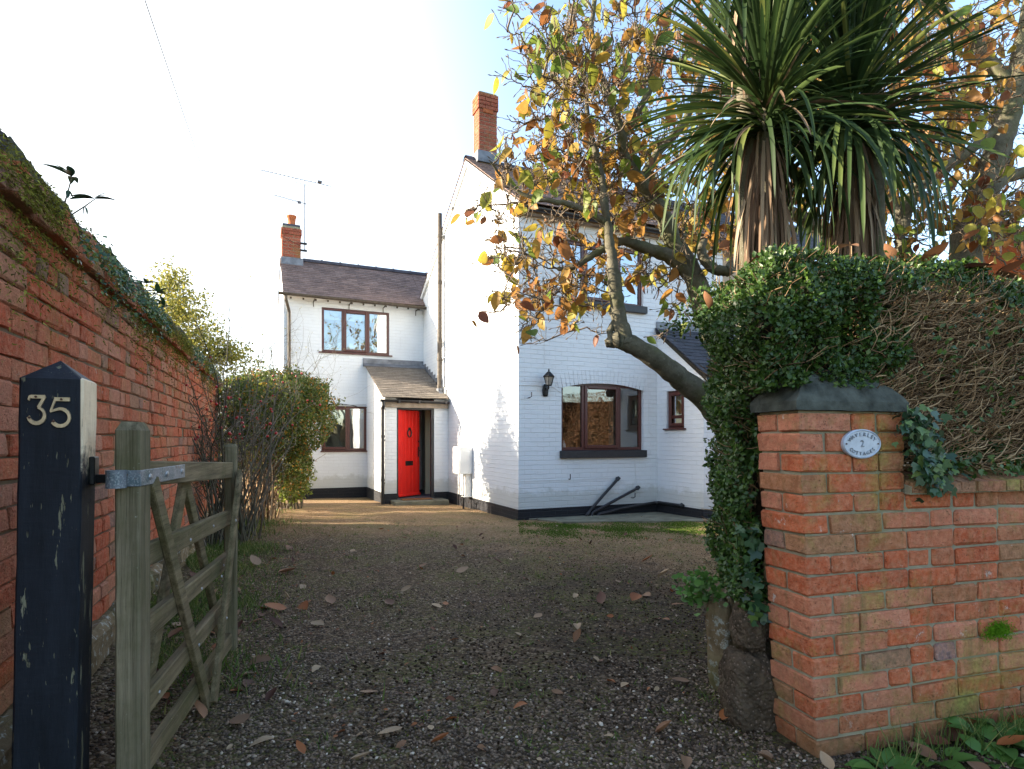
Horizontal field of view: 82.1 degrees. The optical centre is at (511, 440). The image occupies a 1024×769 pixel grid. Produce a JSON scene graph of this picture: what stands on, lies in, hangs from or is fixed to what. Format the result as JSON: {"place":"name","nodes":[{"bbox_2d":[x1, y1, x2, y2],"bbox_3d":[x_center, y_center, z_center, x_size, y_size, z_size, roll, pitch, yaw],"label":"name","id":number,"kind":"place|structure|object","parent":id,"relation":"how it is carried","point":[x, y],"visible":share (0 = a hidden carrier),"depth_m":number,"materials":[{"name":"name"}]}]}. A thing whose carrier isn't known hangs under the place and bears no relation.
{"place":"outdoors","nodes":[
{"label":"outdoors","id":0,"kind":"place"},
{"bbox_2d":[145,0,238,259],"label":"overhead cable","id":1,"kind":"object","parent":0,"point":[182,110],"visible":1,"depth_m":8.80,"materials":[{"name":"grey metal"}]},
{"bbox_2d":[106,533,762,756],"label":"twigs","id":2,"kind":"object","parent":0,"point":[458,663],"visible":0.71,"depth_m":2.88,"materials":[{"name":"wood"}]},
{"bbox_2d":[0,0,1023,414],"label":"sky","id":3,"kind":"structure","parent":0,"point":[370,101],"materials":[{"name":"white"}]},
{"bbox_2d":[89,478,1023,768],"bbox_3d":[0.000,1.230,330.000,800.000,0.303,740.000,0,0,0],"label":"ground","id":4,"kind":"structure","parent":0,"point":[415,520],"depth_m":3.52,"materials":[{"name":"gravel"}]},
{"bbox_2d":[12,361,104,768],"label":"gate post","id":5,"kind":"object","parent":4,"relation":"on","point":[59,476],"visible":0.93,"depth_m":1.67,"materials":[{"name":"black paint"}]},
{"bbox_2d":[105,422,242,768],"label":"field gate","id":6,"kind":"structure","parent":5,"relation":"attached to","point":[136,478],"depth_m":1.96,"materials":[{"name":"brown wood"}]},
{"bbox_2d":[0,129,223,768],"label":"brick wall","id":7,"kind":"structure","parent":4,"relation":"on","point":[124,392],"depth_m":2.82,"materials":[{"name":"brick"}]},
{"bbox_2d":[43,164,116,214],"bbox_3d":[-1.976,-1.068,2.672,0.181,0.339,0.261,0,0,31],"label":"wall seedling","id":8,"kind":"object","parent":7,"relation":"on","point":[69,170],"depth_m":2.68,"materials":[{"name":"green plant"}]},
{"bbox_2d":[0,128,222,406],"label":"wall moss","id":9,"kind":"object","parent":7,"relation":"attached to","point":[35,191],"depth_m":2.29,"materials":[{"name":"plant"}]},
{"bbox_2d":[65,219,220,389],"bbox_3d":[-2.986,-0.799,5.385,0.106,0.337,6.365,0,0,-22],"label":"creeping plant","id":10,"kind":"object","parent":7,"relation":"on","point":[163,316],"visible":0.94,"depth_m":3.32,"materials":[{"name":"green plant"}]},
{"bbox_2d":[133,278,169,297],"bbox_3d":[-2.652,-1.050,4.293,0.330,0.263,0.188,0,0,0],"label":"wall seedling","id":11,"kind":"object","parent":7,"relation":"on","point":[157,288],"depth_m":4.28,"materials":[{"name":"green plant"}]},
{"bbox_2d":[145,285,176,309],"bbox_3d":[-2.868,-1.077,4.767,0.178,0.315,0.192,0,0,25],"label":"wall seedling","id":12,"kind":"object","parent":7,"relation":"on","point":[162,302],"depth_m":4.74,"materials":[{"name":"green plant"}]},
{"bbox_2d":[162,692,169,698],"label":"fallen leaf","id":13,"kind":"object","parent":4,"relation":"on","point":[166,695],"visible":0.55,"depth_m":2.57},
{"bbox_2d":[168,627,181,637],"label":"fallen leaf","id":14,"kind":"object","parent":4,"relation":"on","point":[173,632],"visible":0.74,"depth_m":3.37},
{"bbox_2d":[194,700,207,717],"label":"fallen leaf","id":15,"kind":"object","parent":4,"relation":"on","point":[201,708],"visible":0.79,"depth_m":2.42,"materials":[{"name":"plant"}]},
{"bbox_2d":[143,255,264,374],"bbox_3d":[-5.838,-1.004,10.210,2.755,4.518,1.836,0,0,21],"label":"yellow leaved tree","id":16,"kind":"object","parent":4,"relation":"on","point":[179,315],"visible":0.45,"depth_m":10.09,"materials":[{"name":"green plant"}]},
{"bbox_2d":[229,713,249,723],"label":"fallen leaf","id":17,"kind":"object","parent":4,"relation":"on","point":[241,718],"visible":1,"depth_m":2.37,"materials":[{"name":"plant"}]},
{"bbox_2d":[243,679,254,686],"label":"fallen leaf","id":18,"kind":"object","parent":4,"relation":"on","point":[248,681],"visible":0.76,"depth_m":2.78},
{"bbox_2d":[182,289,320,547],"bbox_3d":[-3.305,-0.235,6.674,0.848,2.882,4.874,0,0,0],"label":"rose bush","id":19,"kind":"object","parent":4,"relation":"on","point":[210,485],"visible":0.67,"depth_m":7.04,"materials":[{"name":"green plant"}]},
{"bbox_2d":[250,555,260,564],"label":"fallen leaf","id":20,"kind":"object","parent":4,"relation":"on","point":[255,560],"visible":0.97,"depth_m":5.65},
{"bbox_2d":[248,735,272,747],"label":"fallen leaf","id":21,"kind":"object","parent":4,"relation":"on","point":[262,738],"visible":1,"depth_m":2.23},
{"bbox_2d":[248,655,273,665],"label":"fallen leaf","id":22,"kind":"object","parent":4,"relation":"on","point":[261,658],"visible":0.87,"depth_m":2.98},
{"bbox_2d":[150,507,384,735],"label":"grass","id":23,"kind":"structure","parent":4,"relation":"on","point":[192,561],"depth_m":4.11,"materials":[{"name":"plant"}]},
{"bbox_2d":[265,687,276,700],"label":"fallen leaf","id":24,"kind":"object","parent":4,"relation":"on","point":[269,694],"visible":1,"depth_m":2.58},
{"bbox_2d":[264,602,286,609],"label":"fallen leaf","id":25,"kind":"object","parent":4,"relation":"on","point":[277,606],"visible":1,"depth_m":4.07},
{"bbox_2d":[269,616,282,627],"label":"fallen leaf","id":26,"kind":"object","parent":4,"relation":"on","point":[277,622],"visible":1,"depth_m":3.63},
{"bbox_2d":[215,363,345,521],"bbox_3d":[-4.006,-0.019,9.801,2.005,2.606,3.097,0,0,0],"label":"pyracantha shrub","id":27,"kind":"object","parent":4,"relation":"on","point":[317,394],"visible":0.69,"depth_m":9.47,"materials":[{"name":"green plant"}]},
{"bbox_2d":[185,275,375,504],"bbox_3d":[-5.036,-0.764,11.676,4.854,4.164,4.908,0,0,0],"label":"bare shrub","id":28,"kind":"object","parent":4,"relation":"on","point":[281,355],"visible":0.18,"depth_m":11.51,"materials":[{"name":"green plant"}]},
{"bbox_2d":[278,568,294,572],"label":"fallen leaf","id":29,"kind":"object","parent":4,"relation":"on","point":[284,570],"visible":1,"depth_m":5.33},
{"bbox_2d":[270,451,316,509],"bbox_3d":[-4.122,0.662,11.055,0.797,1.331,1.070,0,0,27],"label":"privet sucker","id":30,"kind":"object","parent":4,"relation":"on","point":[283,498],"visible":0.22,"depth_m":11.05,"materials":[{"name":"green plant"}]},
{"bbox_2d":[296,740,305,753],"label":"fallen leaf","id":31,"kind":"object","parent":4,"relation":"on","point":[301,746],"visible":1,"depth_m":2.16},
{"bbox_2d":[297,600,307,609],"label":"fallen leaf","id":32,"kind":"object","parent":4,"relation":"on","point":[304,604],"visible":0.95,"depth_m":4.20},
{"bbox_2d":[312,665,320,671],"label":"fallen leaf","id":33,"kind":"object","parent":4,"relation":"on","point":[315,667],"visible":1,"depth_m":2.93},
{"bbox_2d":[310,620,323,624],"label":"fallen leaf","id":34,"kind":"object","parent":4,"relation":"on","point":[318,622],"visible":1,"depth_m":3.73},
{"bbox_2d":[325,594,335,603],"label":"fallen leaf","id":35,"kind":"object","parent":4,"relation":"on","point":[329,598],"visible":1,"depth_m":4.30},
{"bbox_2d":[351,751,370,758],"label":"fallen leaf","id":36,"kind":"object","parent":4,"relation":"on","point":[359,755],"visible":1,"depth_m":2.10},
{"bbox_2d":[385,599,394,603],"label":"fallen leaf","id":37,"kind":"object","parent":4,"relation":"on","point":[389,601],"visible":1,"depth_m":4.26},
{"bbox_2d":[378,726,401,733],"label":"fallen leaf","id":38,"kind":"object","parent":4,"relation":"on","point":[390,729],"visible":1,"depth_m":2.30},
{"bbox_2d":[396,740,406,747],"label":"fallen leaf","id":39,"kind":"object","parent":4,"relation":"on","point":[401,743],"visible":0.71,"depth_m":2.20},
{"bbox_2d":[401,585,410,590],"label":"fallen leaf","id":40,"kind":"object","parent":4,"relation":"on","point":[404,588],"visible":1,"depth_m":4.61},
{"bbox_2d":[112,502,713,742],"bbox_3d":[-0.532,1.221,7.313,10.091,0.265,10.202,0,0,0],"label":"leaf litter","id":41,"kind":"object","parent":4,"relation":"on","point":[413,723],"visible":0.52,"depth_m":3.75,"materials":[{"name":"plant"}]},
{"bbox_2d":[431,732,448,741],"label":"fallen leaf","id":42,"kind":"object","parent":4,"relation":"on","point":[439,736],"visible":1,"depth_m":2.20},
{"bbox_2d":[446,695,455,700],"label":"fallen leaf","id":43,"kind":"object","parent":4,"relation":"on","point":[450,697],"visible":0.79,"depth_m":2.63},
{"bbox_2d":[456,566,467,572],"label":"fallen leaf","id":44,"kind":"object","parent":4,"relation":"on","point":[460,569],"visible":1,"depth_m":5.31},
{"bbox_2d":[489,688,497,695],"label":"fallen leaf","id":45,"kind":"object","parent":4,"relation":"on","point":[493,692],"visible":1,"depth_m":2.68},
{"bbox_2d":[491,666,502,671],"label":"fallen leaf","id":46,"kind":"object","parent":4,"relation":"on","point":[496,668],"visible":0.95,"depth_m":3.00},
{"bbox_2d":[277,91,734,519],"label":"cottage","id":47,"kind":"structure","parent":4,"relation":"on","point":[601,428],"depth_m":11.31,"materials":[{"name":"white paint"}]},
{"bbox_2d":[260,169,330,251],"bbox_3d":[-5.246,-5.520,14.324,1.688,1.800,0.222,0,0,-31],"label":"television aerial","id":48,"kind":"object","parent":47,"relation":"attached to","point":[319,182],"visible":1,"depth_m":14.40,"materials":[{"name":"grey metal"}]},
{"bbox_2d":[320,406,366,451],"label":"window","id":49,"kind":"structure","parent":47,"relation":"in","point":[350,435],"depth_m":14.42,"materials":[{"name":"brown wood"}]},
{"bbox_2d":[319,307,391,356],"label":"window","id":50,"kind":"structure","parent":47,"relation":"in","point":[369,336],"depth_m":14.21,"materials":[{"name":"brown wood"}]},
{"bbox_2d":[398,410,420,496],"bbox_3d":[-2.209,0.285,12.671,0.104,1.850,0.700,0,0,31],"label":"door","id":51,"kind":"structure","parent":47,"relation":"in","point":[408,420],"depth_m":12.66,"materials":[{"name":"red paint"}]},
{"bbox_2d":[401,497,431,500],"bbox_3d":[-2.005,1.237,12.345,0.630,0.018,0.260,0,0,-24],"label":"doormat","id":52,"kind":"object","parent":47,"relation":"on","point":[427,498],"visible":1,"depth_m":12.35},
{"bbox_2d":[453,447,471,508],"bbox_3d":[-0.971,0.740,11.503,0.262,1.220,0.440,0,0,-24],"label":"meter box","id":53,"kind":"object","parent":47,"relation":"attached to","point":[462,460],"visible":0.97,"depth_m":11.35,"materials":[{"name":"white plastic"}]},
{"bbox_2d":[453,448,459,472],"bbox_3d":[-1.085,0.395,11.452,0.012,0.490,0.400,0,0,-24],"label":"door","id":54,"kind":"structure","parent":53,"relation":"in","point":[456,451],"depth_m":11.42,"materials":[{"name":"white plastic"}]},
{"bbox_2d":[542,369,554,396],"bbox_3d":[0.584,-0.930,9.508,0.210,0.440,0.231,0,0,-24],"label":"wall lantern","id":55,"kind":"object","parent":47,"relation":"attached to","point":[548,376],"depth_m":9.45,"materials":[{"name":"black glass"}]},
{"bbox_2d":[560,383,646,457],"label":"window","id":56,"kind":"structure","parent":47,"relation":"in","point":[599,420],"depth_m":11.06,"materials":[{"name":"brown wood"}]},
{"bbox_2d":[559,240,647,313],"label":"window","id":57,"kind":"structure","parent":47,"relation":"in","point":[633,304],"depth_m":10.41,"materials":[{"name":"brown wood"}]},
{"bbox_2d":[663,391,685,429],"bbox_3d":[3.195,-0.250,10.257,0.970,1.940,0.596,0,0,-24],"label":"window","id":58,"kind":"structure","parent":47,"relation":"in","point":[675,399],"depth_m":10.14,"materials":[{"name":"brown wood"}]},
{"bbox_2d":[100,507,922,768],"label":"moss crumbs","id":59,"kind":"object","parent":4,"relation":"on","point":[508,625],"visible":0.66,"depth_m":3.98,"materials":[{"name":"plant"}]},
{"bbox_2d":[513,701,526,708],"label":"fallen leaf","id":60,"kind":"object","parent":4,"relation":"on","point":[520,703],"visible":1,"depth_m":2.56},
{"bbox_2d":[551,689,562,693],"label":"fallen leaf","id":61,"kind":"object","parent":4,"relation":"on","point":[557,691],"visible":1,"depth_m":2.71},
{"bbox_2d":[573,629,580,641],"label":"fallen leaf","id":62,"kind":"object","parent":4,"relation":"on","point":[576,634],"visible":1,"depth_m":3.41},
{"bbox_2d":[573,623,580,628],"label":"fallen leaf","id":63,"kind":"object","parent":4,"relation":"on","point":[577,625],"visible":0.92,"depth_m":3.66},
{"bbox_2d":[154,518,1013,768],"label":"grass tufts","id":64,"kind":"object","parent":4,"relation":"on","point":[467,603],"visible":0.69,"depth_m":3.46,"materials":[{"name":"plant"}]},
{"bbox_2d":[450,0,736,593],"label":"magnolia tree","id":65,"kind":"object","parent":4,"relation":"on","point":[563,55],"visible":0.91,"depth_m":4.07,"materials":[{"name":"orange plant"}]},
{"bbox_2d":[596,591,605,603],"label":"fallen leaf","id":66,"kind":"object","parent":4,"relation":"on","point":[601,597],"visible":1,"depth_m":4.24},
{"bbox_2d":[518,515,716,554],"bbox_3d":[1.700,1.258,8.294,3.226,0.128,4.183,0,0,0],"label":"moss patch","id":67,"kind":"object","parent":4,"relation":"on","point":[568,526],"visible":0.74,"depth_m":8.27,"materials":[{"name":"plant"}]},
{"bbox_2d":[529,512,715,522],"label":"concrete path","id":68,"kind":"structure","parent":4,"relation":"on","point":[649,517],"depth_m":9.46,"materials":[{"name":"concrete"}]},
{"bbox_2d":[630,592,641,600],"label":"fallen leaf","id":69,"kind":"object","parent":4,"relation":"on","point":[634,596],"visible":1,"depth_m":4.34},
{"bbox_2d":[657,569,668,575],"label":"fallen leaf","id":70,"kind":"object","parent":4,"relation":"on","point":[663,572],"visible":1,"depth_m":5.08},
{"bbox_2d":[655,720,671,731],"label":"fallen leaf","id":71,"kind":"object","parent":4,"relation":"on","point":[662,725],"visible":1,"depth_m":2.31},
{"bbox_2d":[673,677,689,681],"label":"fallen leaf","id":72,"kind":"object","parent":4,"relation":"on","point":[682,679],"visible":1,"depth_m":2.84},
{"bbox_2d":[681,754,691,768],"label":"fallen leaf","id":73,"kind":"object","parent":4,"relation":"on","point":[687,761],"visible":1,"depth_m":2.08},
{"bbox_2d":[705,593,734,690],"bbox_3d":[0.996,0.974,2.739,0.141,0.553,0.150,-2,1,-20],"label":"stone post","id":74,"kind":"object","parent":4,"relation":"on","point":[719,638],"visible":0.3,"depth_m":2.71,"materials":[{"name":"stone"}]},
{"bbox_2d":[671,566,729,615],"bbox_3d":[0.888,0.688,2.734,0.262,0.181,0.365,0,0,0],"label":"ground elder","id":75,"kind":"object","parent":74,"relation":"on","point":[701,584],"visible":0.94,"depth_m":2.74,"materials":[{"name":"green plant"}]},
{"bbox_2d":[719,708,727,719],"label":"fallen leaf","id":76,"kind":"object","parent":4,"relation":"on","point":[722,715],"visible":0.53,"depth_m":2.42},
{"bbox_2d":[718,645,777,731],"bbox_3d":[0.983,1.029,2.433,0.224,0.368,0.254,0,0,0],"label":"boulder","id":77,"kind":"object","parent":4,"relation":"on","point":[747,693],"visible":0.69,"depth_m":2.33,"materials":[{"name":"stone"}]},
{"bbox_2d":[728,601,769,653],"bbox_3d":[0.984,0.781,2.439,0.143,0.226,0.209,0,0,0],"label":"boulder","id":78,"kind":"object","parent":77,"relation":"on","point":[746,636],"visible":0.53,"depth_m":2.37,"materials":[{"name":"stone"}]},
{"bbox_2d":[758,750,775,762],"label":"fallen leaf","id":79,"kind":"object","parent":4,"relation":"on","point":[767,755],"visible":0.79,"depth_m":2.12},
{"bbox_2d":[625,0,934,658],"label":"cordyline","id":80,"kind":"object","parent":4,"relation":"on","point":[766,114],"visible":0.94,"depth_m":2.90,"materials":[{"name":"green plant"}]},
{"bbox_2d":[669,200,922,465],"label":"neighbouring house","id":81,"kind":"structure","parent":4,"relation":"on","point":[722,221],"depth_m":13.34,"materials":[{"name":"stone"}]},
{"bbox_2d":[820,751,834,768],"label":"fallen leaf","id":82,"kind":"object","parent":4,"relation":"on","point":[827,760],"visible":1,"depth_m":2.03,"materials":[{"name":"plant"}]},
{"bbox_2d":[750,369,912,757],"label":"brick pillar","id":83,"kind":"structure","parent":4,"relation":"on","point":[827,502],"depth_m":2.17,"materials":[{"name":"brick"}]},
{"bbox_2d":[841,429,880,458],"bbox_3d":[1.287,0.014,2.165,0.174,0.108,0.015,0,0,-16],"label":"name plaque","id":84,"kind":"object","parent":83,"relation":"attached to","point":[861,443],"visible":1,"depth_m":2.16,"materials":[{"name":"ceramic"}]},
{"bbox_2d":[655,0,1023,464],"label":"magnolia tree","id":85,"kind":"object","parent":4,"relation":"on","point":[973,223],"visible":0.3,"depth_m":4.92,"materials":[{"name":"orange plant"}]},
{"bbox_2d":[659,233,1023,613],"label":"hedge","id":86,"kind":"object","parent":4,"relation":"on","point":[957,353],"visible":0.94,"depth_m":2.33,"materials":[{"name":"green plant"}]},
{"bbox_2d":[703,291,712,308],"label":"fallen leaf","id":87,"kind":"object","parent":86,"relation":"on","point":[708,299],"visible":1,"depth_m":2.45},
{"bbox_2d":[733,523,772,626],"bbox_3d":[0.959,0.548,2.352,0.144,0.453,0.130,0,0,0],"label":"ivy spray","id":88,"kind":"object","parent":86,"relation":"hanging from","point":[754,545],"visible":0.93,"depth_m":2.33,"materials":[{"name":"green plant"}]},
{"bbox_2d":[838,243,858,247],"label":"fallen leaf","id":89,"kind":"object","parent":86,"relation":"on","point":[845,245],"visible":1,"depth_m":2.23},
{"bbox_2d":[883,243,897,260],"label":"fallen leaf","id":90,"kind":"object","parent":86,"relation":"on","point":[888,248],"visible":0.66,"depth_m":2.37,"materials":[{"name":"plant"}]},
{"bbox_2d":[891,404,969,502],"bbox_3d":[1.564,0.051,2.202,0.322,0.372,0.114,0,0,-13],"label":"ivy spray","id":91,"kind":"object","parent":86,"relation":"hanging from","point":[928,469],"visible":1,"depth_m":2.18,"materials":[{"name":"green plant"}]},
{"bbox_2d":[921,241,948,261],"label":"fallen leaf","id":92,"kind":"object","parent":86,"relation":"on","point":[938,250],"visible":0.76,"depth_m":2.35,"materials":[{"name":"plant"}]},
{"bbox_2d":[963,263,993,267],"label":"fallen leaf","id":93,"kind":"object","parent":86,"relation":"on","point":[968,265],"visible":0.87,"depth_m":2.38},
{"bbox_2d":[996,271,1017,278],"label":"fallen leaf","id":94,"kind":"object","parent":86,"relation":"on","point":[1010,275],"visible":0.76,"depth_m":2.49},
{"bbox_2d":[995,259,1023,274],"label":"fallen leaf","id":95,"kind":"object","parent":86,"relation":"on","point":[1010,266],"visible":0.91,"depth_m":2.46,"materials":[{"name":"plant"}]},
{"bbox_2d":[840,762,862,768],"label":"weed","id":96,"kind":"object","parent":4,"relation":"on","point":[851,764],"visible":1,"depth_m":2.03,"materials":[{"name":"green plant"}]},
{"bbox_2d":[705,0,1023,289],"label":"cordyline","id":97,"kind":"object","parent":4,"relation":"on","point":[867,224],"visible":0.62,"depth_m":2.92,"materials":[{"name":"green plant"}]},
{"bbox_2d":[845,746,919,768],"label":"weed","id":98,"kind":"object","parent":4,"relation":"on","point":[896,762],"visible":0.96,"depth_m":2.07,"materials":[{"name":"green plant"}]},
{"bbox_2d":[898,741,919,753],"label":"fallen leaf","id":99,"kind":"object","parent":4,"relation":"on","point":[909,749],"visible":0.58,"depth_m":2.14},
{"bbox_2d":[908,741,936,759],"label":"fallen leaf","id":100,"kind":"object","parent":4,"relation":"on","point":[925,751],"visible":0.92,"depth_m":2.12,"materials":[{"name":"plant"}]},
{"bbox_2d":[891,737,976,768],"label":"weed","id":101,"kind":"object","parent":4,"relation":"on","point":[957,756],"visible":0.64,"depth_m":2.08,"materials":[{"name":"green plant"}]},
{"bbox_2d":[922,735,950,743],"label":"fallen leaf","id":102,"kind":"object","parent":4,"relation":"on","point":[932,738],"visible":0.66,"depth_m":2.20,"materials":[{"name":"plant"}]},
{"bbox_2d":[857,693,1023,768],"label":"grass","id":103,"kind":"structure","parent":4,"relation":"on","point":[975,731],"depth_m":2.18,"materials":[{"name":"plant"}]},
{"bbox_2d":[935,728,963,740],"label":"fallen leaf","id":104,"kind":"object","parent":4,"relation":"on","point":[954,732],"visible":0.45,"depth_m":2.25,"materials":[{"name":"plant"}]},
{"bbox_2d":[882,465,1023,740],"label":"brick wall","id":105,"kind":"structure","parent":4,"relation":"on","point":[960,559],"depth_m":2.31,"materials":[{"name":"brick"}]},
{"bbox_2d":[979,615,1017,646],"bbox_3d":[1.929,0.759,2.346,0.255,0.118,0.030,0,0,-16],"label":"clump","id":106,"kind":"object","parent":105,"relation":"attached to","point":[996,629],"depth_m":2.35,"materials":[{"name":"plant"}]},
{"bbox_2d":[967,761,989,768],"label":"fallen leaf","id":107,"kind":"object","parent":4,"relation":"on","point":[976,765],"visible":1,"depth_m":2.02,"materials":[{"name":"plant"}]},
{"bbox_2d":[944,716,1023,759],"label":"weed","id":108,"kind":"object","parent":4,"relation":"on","point":[957,723],"visible":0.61,"depth_m":2.24,"materials":[{"name":"green plant"}]},
{"bbox_2d":[957,733,1023,768],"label":"weed","id":109,"kind":"object","parent":4,"relation":"on","point":[1018,762],"visible":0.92,"depth_m":2.11,"materials":[{"name":"green plant"}]},
{"bbox_2d":[965,717,1023,730],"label":"weed","id":110,"kind":"object","parent":4,"relation":"on","point":[993,722],"visible":0.2,"depth_m":2.32,"materials":[{"name":"green plant"}]},
{"bbox_2d":[982,227,1023,311],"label":"tiled house","id":111,"kind":"structure","parent":4,"relation":"on","point":[995,267],"depth_m":17.09,"materials":[{"name":"red tile"}]},
{"bbox_2d":[997,735,1023,744],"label":"fallen leaf","id":112,"kind":"object","parent":4,"relation":"on","point":[1005,740],"visible":1,"depth_m":2.15,"materials":[{"name":"plant"}]},
{"bbox_2d":[1008,715,1023,721],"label":"fallen leaf","id":113,"kind":"object","parent":4,"relation":"on","point":[1012,716],"visible":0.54,"depth_m":2.36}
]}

